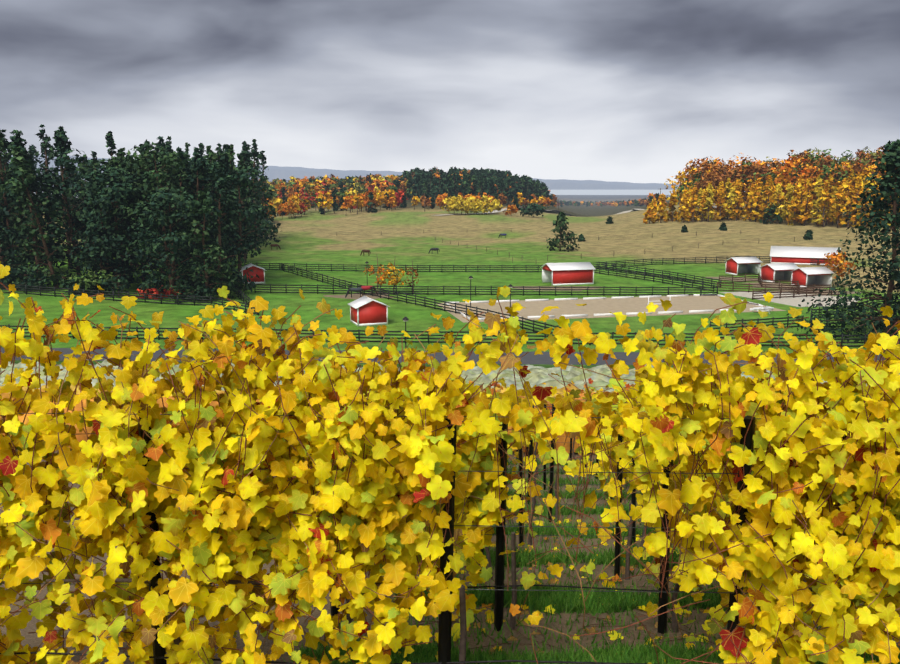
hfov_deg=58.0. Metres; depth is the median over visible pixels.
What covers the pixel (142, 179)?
pine wood
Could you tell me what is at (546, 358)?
road asphalt
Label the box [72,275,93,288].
wood edge shrub
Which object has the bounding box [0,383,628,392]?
netted vine row
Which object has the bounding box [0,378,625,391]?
netted vine row
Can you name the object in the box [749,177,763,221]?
larch tree
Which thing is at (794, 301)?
path gravel
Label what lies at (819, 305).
lamp post
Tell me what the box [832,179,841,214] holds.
larch tree
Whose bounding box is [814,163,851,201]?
larch tree
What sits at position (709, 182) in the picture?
larch tree
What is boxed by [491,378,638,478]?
vine row
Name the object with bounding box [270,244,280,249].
horse
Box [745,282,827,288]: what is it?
dirt patch
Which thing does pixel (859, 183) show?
larch tree
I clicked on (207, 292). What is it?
wood edge shrub
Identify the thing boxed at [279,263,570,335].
diagonal fence
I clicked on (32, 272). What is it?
wood edge shrub
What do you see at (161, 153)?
pine wood
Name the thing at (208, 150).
pine wood
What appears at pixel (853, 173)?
larch tree
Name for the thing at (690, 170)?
larch tree
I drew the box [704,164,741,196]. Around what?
larch tree
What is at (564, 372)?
netted vine row
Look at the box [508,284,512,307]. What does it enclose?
lamp post
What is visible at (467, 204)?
yellow shrub
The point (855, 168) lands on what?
larch tree
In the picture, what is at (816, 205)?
larch tree
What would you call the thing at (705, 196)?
larch tree
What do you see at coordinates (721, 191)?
larch tree
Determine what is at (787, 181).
larch tree
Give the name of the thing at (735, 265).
shed pen
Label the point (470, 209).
yellow shrub
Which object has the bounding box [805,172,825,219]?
larch tree
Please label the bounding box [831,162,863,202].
larch tree
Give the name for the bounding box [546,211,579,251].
lone pine tree
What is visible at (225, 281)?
wood edge shrub
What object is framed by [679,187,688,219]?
larch tree
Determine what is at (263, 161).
pine wood
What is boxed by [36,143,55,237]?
pine wood
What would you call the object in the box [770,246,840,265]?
long barn
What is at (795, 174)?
larch tree
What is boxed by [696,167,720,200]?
larch tree
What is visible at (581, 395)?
netted vine row
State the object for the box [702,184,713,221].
larch tree
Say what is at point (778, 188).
larch tree
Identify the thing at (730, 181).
larch tree
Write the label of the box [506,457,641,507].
aisle grass
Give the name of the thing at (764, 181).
larch tree
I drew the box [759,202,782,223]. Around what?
evergreen tree
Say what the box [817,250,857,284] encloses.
orange tree
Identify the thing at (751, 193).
larch tree
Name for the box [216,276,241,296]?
wood edge shrub
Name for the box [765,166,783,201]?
larch tree
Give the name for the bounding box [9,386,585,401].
netted vine row
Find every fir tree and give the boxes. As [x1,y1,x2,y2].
[577,234,585,241]
[606,216,613,223]
[681,224,687,232]
[719,222,726,230]
[803,230,812,239]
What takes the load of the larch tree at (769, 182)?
on the terrain ground at (384, 236)
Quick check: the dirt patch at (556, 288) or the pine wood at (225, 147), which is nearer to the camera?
the dirt patch at (556, 288)
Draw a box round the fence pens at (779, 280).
[761,279,799,294]
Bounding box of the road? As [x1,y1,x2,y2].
[436,204,722,216]
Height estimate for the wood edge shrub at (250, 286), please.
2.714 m
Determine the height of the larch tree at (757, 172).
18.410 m
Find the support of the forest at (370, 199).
on the terrain ground at (384, 236)
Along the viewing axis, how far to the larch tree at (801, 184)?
250.15 m
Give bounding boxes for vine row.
[0,261,899,663]
[0,365,899,375]
[0,366,748,377]
[0,371,822,383]
[0,375,866,387]
[0,378,609,391]
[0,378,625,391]
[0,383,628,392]
[0,384,629,396]
[0,393,593,452]
[2,367,774,379]
[4,373,826,386]
[7,392,592,402]
[8,359,672,371]
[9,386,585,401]
[14,362,769,373]
[17,377,608,388]
[38,389,607,407]
[256,372,829,586]
[260,350,899,642]
[391,387,784,522]
[455,377,881,551]
[465,383,883,503]
[469,380,635,460]
[478,385,630,490]
[480,380,634,468]
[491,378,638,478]
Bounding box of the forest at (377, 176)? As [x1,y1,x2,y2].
[259,173,414,193]
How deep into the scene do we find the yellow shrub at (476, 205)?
353.47 m
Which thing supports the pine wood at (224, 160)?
on the terrain ground at (384, 236)
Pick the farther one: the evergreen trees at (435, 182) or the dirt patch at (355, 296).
the evergreen trees at (435, 182)
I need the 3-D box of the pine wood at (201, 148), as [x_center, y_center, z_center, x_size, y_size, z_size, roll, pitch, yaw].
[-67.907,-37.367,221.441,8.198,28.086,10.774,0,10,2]
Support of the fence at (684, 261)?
on the terrain ground at (384, 236)
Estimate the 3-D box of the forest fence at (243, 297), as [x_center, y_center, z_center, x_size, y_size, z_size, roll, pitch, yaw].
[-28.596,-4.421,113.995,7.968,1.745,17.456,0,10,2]
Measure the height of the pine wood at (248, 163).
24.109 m
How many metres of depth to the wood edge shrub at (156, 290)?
118.13 m
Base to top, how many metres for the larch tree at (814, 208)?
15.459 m
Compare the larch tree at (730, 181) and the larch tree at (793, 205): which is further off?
the larch tree at (730, 181)
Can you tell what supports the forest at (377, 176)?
on the terrain ground at (384, 236)
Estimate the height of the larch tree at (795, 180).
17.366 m
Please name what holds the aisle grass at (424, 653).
on the terrain ground at (384, 236)
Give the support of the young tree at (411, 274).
on the terrain ground at (384, 236)
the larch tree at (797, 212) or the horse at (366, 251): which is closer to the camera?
the horse at (366, 251)
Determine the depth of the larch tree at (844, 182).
249.00 m
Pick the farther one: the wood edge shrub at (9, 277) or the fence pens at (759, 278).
the fence pens at (759, 278)
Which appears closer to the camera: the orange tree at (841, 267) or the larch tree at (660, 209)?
the orange tree at (841, 267)
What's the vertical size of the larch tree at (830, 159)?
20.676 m
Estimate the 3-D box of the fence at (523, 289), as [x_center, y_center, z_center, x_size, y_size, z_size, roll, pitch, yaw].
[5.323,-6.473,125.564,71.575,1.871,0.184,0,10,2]
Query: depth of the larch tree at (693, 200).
273.46 m
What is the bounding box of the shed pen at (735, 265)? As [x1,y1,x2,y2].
[724,257,762,274]
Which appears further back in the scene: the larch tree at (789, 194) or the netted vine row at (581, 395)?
the larch tree at (789, 194)
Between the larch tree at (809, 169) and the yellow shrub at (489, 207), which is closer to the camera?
the larch tree at (809, 169)
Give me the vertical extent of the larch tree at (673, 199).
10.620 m
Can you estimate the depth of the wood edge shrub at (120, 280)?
119.16 m
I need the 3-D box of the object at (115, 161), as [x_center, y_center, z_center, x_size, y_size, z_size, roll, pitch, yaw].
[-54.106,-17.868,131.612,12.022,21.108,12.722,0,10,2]
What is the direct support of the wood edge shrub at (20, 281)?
on the terrain ground at (384, 236)
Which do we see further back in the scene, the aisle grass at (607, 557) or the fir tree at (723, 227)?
the fir tree at (723, 227)
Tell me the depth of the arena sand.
113.85 m
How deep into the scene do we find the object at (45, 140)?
179.09 m
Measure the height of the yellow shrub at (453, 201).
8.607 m
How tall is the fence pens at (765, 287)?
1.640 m
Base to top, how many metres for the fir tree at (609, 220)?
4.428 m
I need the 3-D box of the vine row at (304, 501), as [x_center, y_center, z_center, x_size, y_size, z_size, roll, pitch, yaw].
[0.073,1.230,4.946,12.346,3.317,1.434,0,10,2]
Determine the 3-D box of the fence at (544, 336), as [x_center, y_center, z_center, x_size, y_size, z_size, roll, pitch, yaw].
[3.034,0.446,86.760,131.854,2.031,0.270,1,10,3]
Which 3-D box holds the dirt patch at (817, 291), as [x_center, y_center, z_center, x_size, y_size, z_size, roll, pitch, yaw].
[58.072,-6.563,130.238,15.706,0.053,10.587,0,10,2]
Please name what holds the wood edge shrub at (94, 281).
on the terrain ground at (384, 236)
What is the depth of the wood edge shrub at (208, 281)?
118.10 m
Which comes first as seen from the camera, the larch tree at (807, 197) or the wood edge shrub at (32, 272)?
the wood edge shrub at (32, 272)
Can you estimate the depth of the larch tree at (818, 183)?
250.66 m
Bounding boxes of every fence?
[0,284,258,314]
[0,324,899,347]
[236,287,256,312]
[244,262,542,271]
[255,284,717,295]
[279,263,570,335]
[591,256,830,267]
[594,266,714,291]
[598,262,721,286]
[710,315,803,331]
[810,307,843,331]
[842,296,899,313]
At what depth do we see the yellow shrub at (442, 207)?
362.79 m
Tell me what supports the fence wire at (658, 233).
on the terrain ground at (384, 236)
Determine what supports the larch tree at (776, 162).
on the terrain ground at (384, 236)
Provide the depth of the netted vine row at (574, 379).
47.73 m
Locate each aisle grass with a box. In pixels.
[282,620,899,663]
[392,563,820,635]
[456,502,688,573]
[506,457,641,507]
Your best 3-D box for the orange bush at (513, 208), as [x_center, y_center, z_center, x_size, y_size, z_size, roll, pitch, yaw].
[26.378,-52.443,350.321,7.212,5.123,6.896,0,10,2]
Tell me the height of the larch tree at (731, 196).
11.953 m
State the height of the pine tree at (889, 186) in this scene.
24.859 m
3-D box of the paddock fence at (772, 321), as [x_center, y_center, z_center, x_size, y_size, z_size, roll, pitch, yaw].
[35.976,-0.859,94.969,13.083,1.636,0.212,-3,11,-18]
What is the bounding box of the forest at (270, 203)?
[259,198,276,224]
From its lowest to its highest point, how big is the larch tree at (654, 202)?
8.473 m
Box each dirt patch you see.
[323,292,395,298]
[513,286,598,290]
[706,277,757,281]
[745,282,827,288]
[772,288,860,295]
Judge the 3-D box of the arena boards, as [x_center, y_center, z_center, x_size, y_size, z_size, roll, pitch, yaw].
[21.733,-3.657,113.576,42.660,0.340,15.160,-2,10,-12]
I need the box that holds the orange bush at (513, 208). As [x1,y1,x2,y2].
[503,205,518,215]
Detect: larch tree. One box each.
[642,203,658,223]
[651,198,659,218]
[653,195,667,222]
[654,193,668,219]
[664,170,691,212]
[666,192,679,221]
[666,197,677,219]
[671,167,698,193]
[674,190,692,222]
[675,172,703,203]
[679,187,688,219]
[683,187,699,222]
[684,189,696,220]
[689,162,711,213]
[690,160,716,214]
[693,171,726,200]
[694,188,704,219]
[695,191,712,221]
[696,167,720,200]
[699,181,714,220]
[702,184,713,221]
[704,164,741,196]
[705,164,727,197]
[705,189,717,214]
[713,170,747,197]
[713,187,729,220]
[714,181,729,219]
[723,178,735,218]
[724,187,738,220]
[727,160,751,213]
[730,179,743,220]
[731,185,744,218]
[733,155,755,196]
[734,182,746,213]
[735,164,761,213]
[740,184,756,220]
[741,159,766,197]
[741,163,774,202]
[742,183,758,212]
[745,181,761,216]
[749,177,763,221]
[754,172,775,193]
[755,158,784,195]
[755,186,773,220]
[759,175,773,220]
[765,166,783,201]
[765,183,784,223]
[767,167,794,202]
[767,185,779,221]
[771,168,801,203]
[773,156,807,200]
[775,159,813,197]
[775,168,810,202]
[775,174,785,208]
[779,183,797,225]
[780,179,789,220]
[782,185,794,219]
[786,185,801,223]
[789,164,823,200]
[792,190,805,222]
[793,160,816,196]
[795,178,813,225]
[796,177,811,224]
[803,179,814,220]
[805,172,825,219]
[807,175,823,223]
[808,156,832,209]
[810,174,822,216]
[811,187,828,226]
[812,155,845,210]
[813,181,833,226]
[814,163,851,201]
[822,175,836,225]
[823,167,844,196]
[827,186,838,225]
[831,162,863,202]
[831,185,845,227]
[832,159,866,216]
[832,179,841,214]
[833,177,846,220]
[838,185,858,227]
[841,159,885,201]
[841,176,854,226]
[846,176,862,227]
[847,189,865,226]
[850,180,868,227]
[851,166,882,194]
[851,179,862,224]
[852,166,881,203]
[866,187,883,226]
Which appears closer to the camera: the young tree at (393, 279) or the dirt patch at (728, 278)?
the young tree at (393, 279)
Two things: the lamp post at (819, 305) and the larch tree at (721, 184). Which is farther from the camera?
the larch tree at (721, 184)
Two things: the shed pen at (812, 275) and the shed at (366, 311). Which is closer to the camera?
the shed at (366, 311)
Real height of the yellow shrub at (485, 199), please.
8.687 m
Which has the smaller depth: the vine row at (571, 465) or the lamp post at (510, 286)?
the vine row at (571, 465)
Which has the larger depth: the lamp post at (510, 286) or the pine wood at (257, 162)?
the pine wood at (257, 162)
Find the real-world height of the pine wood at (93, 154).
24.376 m
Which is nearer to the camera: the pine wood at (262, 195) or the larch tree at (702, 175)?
the pine wood at (262, 195)
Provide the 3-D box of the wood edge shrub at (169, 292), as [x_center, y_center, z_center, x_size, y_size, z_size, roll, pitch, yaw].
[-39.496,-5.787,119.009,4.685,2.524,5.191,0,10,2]
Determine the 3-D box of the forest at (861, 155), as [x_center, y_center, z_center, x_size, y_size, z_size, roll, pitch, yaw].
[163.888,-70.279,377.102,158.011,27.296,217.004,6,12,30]
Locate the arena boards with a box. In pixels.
[445,294,773,319]
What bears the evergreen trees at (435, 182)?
on the terrain ground at (384, 236)
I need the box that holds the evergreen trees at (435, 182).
[399,166,551,204]
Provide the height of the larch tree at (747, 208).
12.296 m
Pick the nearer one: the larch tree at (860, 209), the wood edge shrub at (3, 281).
the wood edge shrub at (3, 281)
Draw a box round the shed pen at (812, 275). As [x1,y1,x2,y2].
[791,267,834,286]
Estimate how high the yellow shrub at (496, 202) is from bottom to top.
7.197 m
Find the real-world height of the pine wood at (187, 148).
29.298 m
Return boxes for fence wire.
[435,238,533,261]
[512,249,644,262]
[550,230,740,239]
[650,237,855,251]
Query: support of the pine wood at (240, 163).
on the terrain ground at (384, 236)
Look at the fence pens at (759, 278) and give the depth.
141.36 m
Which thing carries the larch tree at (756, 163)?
on the terrain ground at (384, 236)
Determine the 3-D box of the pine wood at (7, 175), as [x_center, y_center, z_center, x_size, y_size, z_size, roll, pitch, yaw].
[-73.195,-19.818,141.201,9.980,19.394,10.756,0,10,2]
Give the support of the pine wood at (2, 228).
on the terrain ground at (384, 236)
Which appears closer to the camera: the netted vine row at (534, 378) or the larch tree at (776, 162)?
the netted vine row at (534, 378)
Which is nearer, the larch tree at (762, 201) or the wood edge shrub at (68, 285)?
the wood edge shrub at (68, 285)
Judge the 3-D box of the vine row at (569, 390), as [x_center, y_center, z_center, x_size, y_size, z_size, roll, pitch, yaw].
[4.293,2.459,21.164,13.865,2.644,1.532,0,10,2]
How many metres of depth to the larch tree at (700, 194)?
278.30 m
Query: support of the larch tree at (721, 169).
on the terrain ground at (384, 236)
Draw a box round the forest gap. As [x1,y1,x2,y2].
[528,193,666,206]
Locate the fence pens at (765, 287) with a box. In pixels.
[717,282,830,292]
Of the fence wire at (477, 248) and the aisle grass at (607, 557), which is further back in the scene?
the fence wire at (477, 248)
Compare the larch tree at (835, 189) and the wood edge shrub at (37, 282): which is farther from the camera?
the larch tree at (835, 189)
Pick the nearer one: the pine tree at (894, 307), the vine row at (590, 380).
the vine row at (590, 380)
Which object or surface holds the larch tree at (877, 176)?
on the terrain ground at (384, 236)
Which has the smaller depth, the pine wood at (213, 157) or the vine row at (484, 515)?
the vine row at (484, 515)
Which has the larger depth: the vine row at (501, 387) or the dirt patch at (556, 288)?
the dirt patch at (556, 288)
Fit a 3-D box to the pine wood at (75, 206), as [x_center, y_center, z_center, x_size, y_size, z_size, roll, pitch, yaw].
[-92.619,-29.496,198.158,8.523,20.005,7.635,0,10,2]
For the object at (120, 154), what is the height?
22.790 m
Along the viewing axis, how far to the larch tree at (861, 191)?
237.10 m
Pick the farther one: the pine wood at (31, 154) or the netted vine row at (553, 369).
the pine wood at (31, 154)
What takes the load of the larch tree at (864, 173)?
on the terrain ground at (384, 236)
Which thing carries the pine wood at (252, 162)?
on the terrain ground at (384, 236)
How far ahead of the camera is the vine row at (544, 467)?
17.36 m
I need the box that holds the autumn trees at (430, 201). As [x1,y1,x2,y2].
[411,191,552,209]
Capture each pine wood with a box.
[0,130,25,245]
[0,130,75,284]
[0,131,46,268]
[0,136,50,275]
[0,156,25,211]
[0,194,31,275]
[0,201,18,260]
[1,130,10,214]
[3,169,60,263]
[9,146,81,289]
[13,151,55,247]
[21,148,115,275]
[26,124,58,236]
[28,145,41,200]
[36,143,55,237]
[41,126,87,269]
[63,157,96,247]
[67,182,137,280]
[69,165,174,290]
[69,173,83,245]
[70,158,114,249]
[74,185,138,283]
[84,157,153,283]
[90,150,107,246]
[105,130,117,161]
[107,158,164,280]
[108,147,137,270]
[112,169,178,271]
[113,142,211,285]
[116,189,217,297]
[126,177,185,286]
[141,139,156,169]
[150,184,210,256]
[153,146,174,265]
[154,136,165,186]
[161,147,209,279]
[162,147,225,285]
[164,136,173,190]
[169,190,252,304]
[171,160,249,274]
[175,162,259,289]
[184,142,190,158]
[198,143,204,156]
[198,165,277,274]
[203,145,212,173]
[205,169,230,261]
[208,152,230,242]
[215,143,222,162]
[215,155,234,253]
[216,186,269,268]
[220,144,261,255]
[222,144,236,244]
[230,190,252,234]
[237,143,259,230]
[237,156,254,260]
[239,141,263,243]
[242,158,272,245]
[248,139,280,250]
[251,151,277,237]
[254,175,281,235]
[259,151,280,230]
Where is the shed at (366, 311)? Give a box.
[348,296,389,325]
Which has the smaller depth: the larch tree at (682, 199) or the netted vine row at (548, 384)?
the netted vine row at (548, 384)
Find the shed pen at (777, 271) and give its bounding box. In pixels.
[759,263,798,281]
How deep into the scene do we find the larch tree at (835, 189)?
246.25 m
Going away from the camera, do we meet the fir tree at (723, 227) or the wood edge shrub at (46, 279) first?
the wood edge shrub at (46, 279)
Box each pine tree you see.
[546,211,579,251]
[787,139,899,345]
[867,246,899,350]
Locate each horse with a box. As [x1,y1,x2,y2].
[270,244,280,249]
[345,287,363,297]
[360,250,370,255]
[361,286,377,294]
[428,248,439,253]
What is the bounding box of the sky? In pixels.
[0,0,899,183]
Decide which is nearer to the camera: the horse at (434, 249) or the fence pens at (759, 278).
the fence pens at (759, 278)
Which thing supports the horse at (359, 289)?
on the dirt patch at (355, 296)
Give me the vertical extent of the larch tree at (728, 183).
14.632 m
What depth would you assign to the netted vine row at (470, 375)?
51.74 m
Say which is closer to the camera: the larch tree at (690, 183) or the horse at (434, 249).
the horse at (434, 249)
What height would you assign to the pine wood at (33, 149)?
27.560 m
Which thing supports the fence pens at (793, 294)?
on the terrain ground at (384, 236)
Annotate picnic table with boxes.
[751,307,770,313]
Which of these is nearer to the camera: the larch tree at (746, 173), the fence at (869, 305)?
the fence at (869, 305)
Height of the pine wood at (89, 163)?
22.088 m
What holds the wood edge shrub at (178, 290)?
on the terrain ground at (384, 236)
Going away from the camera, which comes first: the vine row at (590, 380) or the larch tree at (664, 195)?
the vine row at (590, 380)
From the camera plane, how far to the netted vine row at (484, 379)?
43.73 m
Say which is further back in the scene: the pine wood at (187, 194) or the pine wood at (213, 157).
the pine wood at (213, 157)
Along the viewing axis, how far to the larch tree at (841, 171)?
254.14 m
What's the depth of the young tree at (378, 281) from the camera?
127.39 m
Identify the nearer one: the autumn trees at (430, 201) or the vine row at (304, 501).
the vine row at (304, 501)
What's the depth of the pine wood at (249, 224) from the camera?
170.92 m
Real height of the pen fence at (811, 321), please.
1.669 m
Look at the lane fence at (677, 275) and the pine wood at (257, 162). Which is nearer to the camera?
the lane fence at (677, 275)
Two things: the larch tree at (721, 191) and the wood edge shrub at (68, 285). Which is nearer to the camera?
the wood edge shrub at (68, 285)
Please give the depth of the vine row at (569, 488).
15.24 m
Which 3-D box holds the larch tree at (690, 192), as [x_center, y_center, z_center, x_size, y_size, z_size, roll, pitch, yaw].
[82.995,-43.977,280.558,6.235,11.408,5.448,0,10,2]
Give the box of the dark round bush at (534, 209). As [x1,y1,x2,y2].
[519,203,548,216]
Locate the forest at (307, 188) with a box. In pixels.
[260,174,412,205]
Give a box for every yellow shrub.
[441,197,453,210]
[444,196,466,214]
[449,195,473,214]
[457,202,474,214]
[470,201,484,212]
[472,195,492,209]
[480,201,496,214]
[492,198,502,210]
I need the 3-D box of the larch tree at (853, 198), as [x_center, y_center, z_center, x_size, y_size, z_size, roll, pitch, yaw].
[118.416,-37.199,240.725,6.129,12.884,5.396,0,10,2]
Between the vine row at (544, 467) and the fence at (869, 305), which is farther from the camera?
the fence at (869, 305)
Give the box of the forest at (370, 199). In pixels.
[268,188,407,219]
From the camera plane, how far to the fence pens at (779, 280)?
133.28 m
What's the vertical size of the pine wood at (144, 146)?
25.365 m
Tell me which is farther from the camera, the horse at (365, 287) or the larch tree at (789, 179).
the larch tree at (789, 179)
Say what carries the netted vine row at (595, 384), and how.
on the terrain ground at (384, 236)
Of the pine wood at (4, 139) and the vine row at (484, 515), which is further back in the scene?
the pine wood at (4, 139)
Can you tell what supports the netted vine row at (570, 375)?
on the terrain ground at (384, 236)
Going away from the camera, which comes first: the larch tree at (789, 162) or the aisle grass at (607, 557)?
the aisle grass at (607, 557)
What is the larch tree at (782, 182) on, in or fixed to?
on the terrain ground at (384, 236)
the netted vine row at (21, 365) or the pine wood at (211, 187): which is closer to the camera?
the netted vine row at (21, 365)
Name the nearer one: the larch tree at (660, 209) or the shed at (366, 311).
the shed at (366, 311)
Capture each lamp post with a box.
[402,317,408,348]
[469,276,472,305]
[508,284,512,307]
[816,303,822,343]
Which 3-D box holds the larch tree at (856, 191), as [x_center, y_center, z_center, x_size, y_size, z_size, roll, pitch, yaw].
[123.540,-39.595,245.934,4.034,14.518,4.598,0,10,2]
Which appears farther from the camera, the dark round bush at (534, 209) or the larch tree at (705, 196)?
the dark round bush at (534, 209)
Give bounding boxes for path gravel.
[719,291,860,306]
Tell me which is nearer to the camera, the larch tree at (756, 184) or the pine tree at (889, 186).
the pine tree at (889, 186)
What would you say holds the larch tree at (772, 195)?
on the terrain ground at (384, 236)
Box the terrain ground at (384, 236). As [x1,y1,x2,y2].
[0,154,899,663]
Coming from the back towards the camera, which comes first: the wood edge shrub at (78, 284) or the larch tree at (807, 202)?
the larch tree at (807, 202)
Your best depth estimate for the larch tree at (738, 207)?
276.87 m
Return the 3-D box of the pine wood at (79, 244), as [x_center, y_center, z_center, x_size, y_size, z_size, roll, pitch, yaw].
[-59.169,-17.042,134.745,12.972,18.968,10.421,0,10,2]
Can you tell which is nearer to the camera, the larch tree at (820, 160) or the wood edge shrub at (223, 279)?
the wood edge shrub at (223, 279)
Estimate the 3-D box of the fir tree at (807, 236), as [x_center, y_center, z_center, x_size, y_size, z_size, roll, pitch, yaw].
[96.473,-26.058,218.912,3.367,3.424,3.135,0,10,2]
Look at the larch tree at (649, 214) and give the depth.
280.85 m
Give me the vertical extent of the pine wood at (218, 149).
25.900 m
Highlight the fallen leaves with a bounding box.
[342,516,899,662]
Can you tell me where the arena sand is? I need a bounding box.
[438,295,785,322]
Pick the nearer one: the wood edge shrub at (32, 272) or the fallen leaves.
the fallen leaves
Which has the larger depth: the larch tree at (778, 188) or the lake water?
the lake water
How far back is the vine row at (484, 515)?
6.92 m
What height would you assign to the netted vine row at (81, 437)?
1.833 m
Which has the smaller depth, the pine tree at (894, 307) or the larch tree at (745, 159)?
the pine tree at (894, 307)
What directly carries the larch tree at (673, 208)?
on the terrain ground at (384, 236)
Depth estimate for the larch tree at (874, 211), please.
237.54 m
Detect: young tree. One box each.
[364,258,389,292]
[382,261,405,292]
[405,261,418,292]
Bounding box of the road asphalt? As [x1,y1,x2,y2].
[1,347,884,365]
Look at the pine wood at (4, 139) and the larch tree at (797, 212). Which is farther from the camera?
the larch tree at (797, 212)
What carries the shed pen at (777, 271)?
on the terrain ground at (384, 236)
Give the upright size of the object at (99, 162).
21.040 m
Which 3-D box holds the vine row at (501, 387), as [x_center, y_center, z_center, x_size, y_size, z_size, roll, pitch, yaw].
[4.899,2.688,23.342,16.199,2.745,1.206,0,10,2]
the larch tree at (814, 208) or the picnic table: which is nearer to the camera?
the picnic table
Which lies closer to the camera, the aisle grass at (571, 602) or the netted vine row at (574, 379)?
the aisle grass at (571, 602)
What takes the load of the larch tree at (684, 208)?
on the terrain ground at (384, 236)
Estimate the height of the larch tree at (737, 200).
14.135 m
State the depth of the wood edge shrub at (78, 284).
119.67 m
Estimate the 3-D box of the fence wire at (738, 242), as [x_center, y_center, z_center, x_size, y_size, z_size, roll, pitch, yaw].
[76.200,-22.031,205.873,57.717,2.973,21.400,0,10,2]
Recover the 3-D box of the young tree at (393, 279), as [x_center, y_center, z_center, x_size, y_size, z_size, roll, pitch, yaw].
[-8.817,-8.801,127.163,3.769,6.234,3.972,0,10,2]
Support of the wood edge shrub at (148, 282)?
on the terrain ground at (384, 236)
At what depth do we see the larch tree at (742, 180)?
287.37 m
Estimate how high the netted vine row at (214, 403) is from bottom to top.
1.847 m
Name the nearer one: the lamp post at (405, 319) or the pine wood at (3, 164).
the lamp post at (405, 319)
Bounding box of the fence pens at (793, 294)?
[752,286,844,299]
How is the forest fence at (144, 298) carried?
on the terrain ground at (384, 236)
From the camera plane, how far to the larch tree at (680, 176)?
298.74 m
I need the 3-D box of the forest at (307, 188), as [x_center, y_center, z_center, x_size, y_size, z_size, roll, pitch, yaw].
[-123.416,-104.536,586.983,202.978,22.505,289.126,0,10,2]
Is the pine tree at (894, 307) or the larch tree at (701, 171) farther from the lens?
the larch tree at (701, 171)
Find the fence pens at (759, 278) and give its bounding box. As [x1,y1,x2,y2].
[719,273,762,283]
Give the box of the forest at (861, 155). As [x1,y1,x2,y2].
[676,145,884,208]
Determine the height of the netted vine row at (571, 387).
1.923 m
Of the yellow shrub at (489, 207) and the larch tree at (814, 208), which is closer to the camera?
the larch tree at (814, 208)
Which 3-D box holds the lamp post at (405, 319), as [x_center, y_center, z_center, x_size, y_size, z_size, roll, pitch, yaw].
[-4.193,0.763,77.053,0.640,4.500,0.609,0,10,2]
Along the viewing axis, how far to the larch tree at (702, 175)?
301.00 m
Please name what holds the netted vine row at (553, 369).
on the terrain ground at (384, 236)
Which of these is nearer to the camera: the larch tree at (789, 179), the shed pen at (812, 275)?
the shed pen at (812, 275)
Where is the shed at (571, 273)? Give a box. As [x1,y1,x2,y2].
[540,262,595,285]
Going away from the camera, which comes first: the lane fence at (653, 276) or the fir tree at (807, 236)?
the lane fence at (653, 276)
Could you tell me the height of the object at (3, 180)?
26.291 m
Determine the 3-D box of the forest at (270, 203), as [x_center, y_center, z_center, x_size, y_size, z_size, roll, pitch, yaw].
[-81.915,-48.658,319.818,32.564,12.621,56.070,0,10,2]
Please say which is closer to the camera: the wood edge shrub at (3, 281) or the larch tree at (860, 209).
the wood edge shrub at (3, 281)
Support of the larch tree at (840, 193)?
on the terrain ground at (384, 236)
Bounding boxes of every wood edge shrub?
[0,272,22,288]
[1,265,19,286]
[5,278,23,289]
[12,277,45,291]
[14,264,46,284]
[23,274,56,290]
[60,278,87,293]
[67,275,101,293]
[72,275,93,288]
[75,269,115,294]
[83,274,119,292]
[105,275,130,296]
[135,285,167,298]
[138,278,167,298]
[165,287,195,296]
[172,283,191,300]
[183,283,217,300]
[183,284,210,300]
[197,274,216,291]
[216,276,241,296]
[217,277,233,297]
[235,278,255,292]
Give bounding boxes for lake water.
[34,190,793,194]

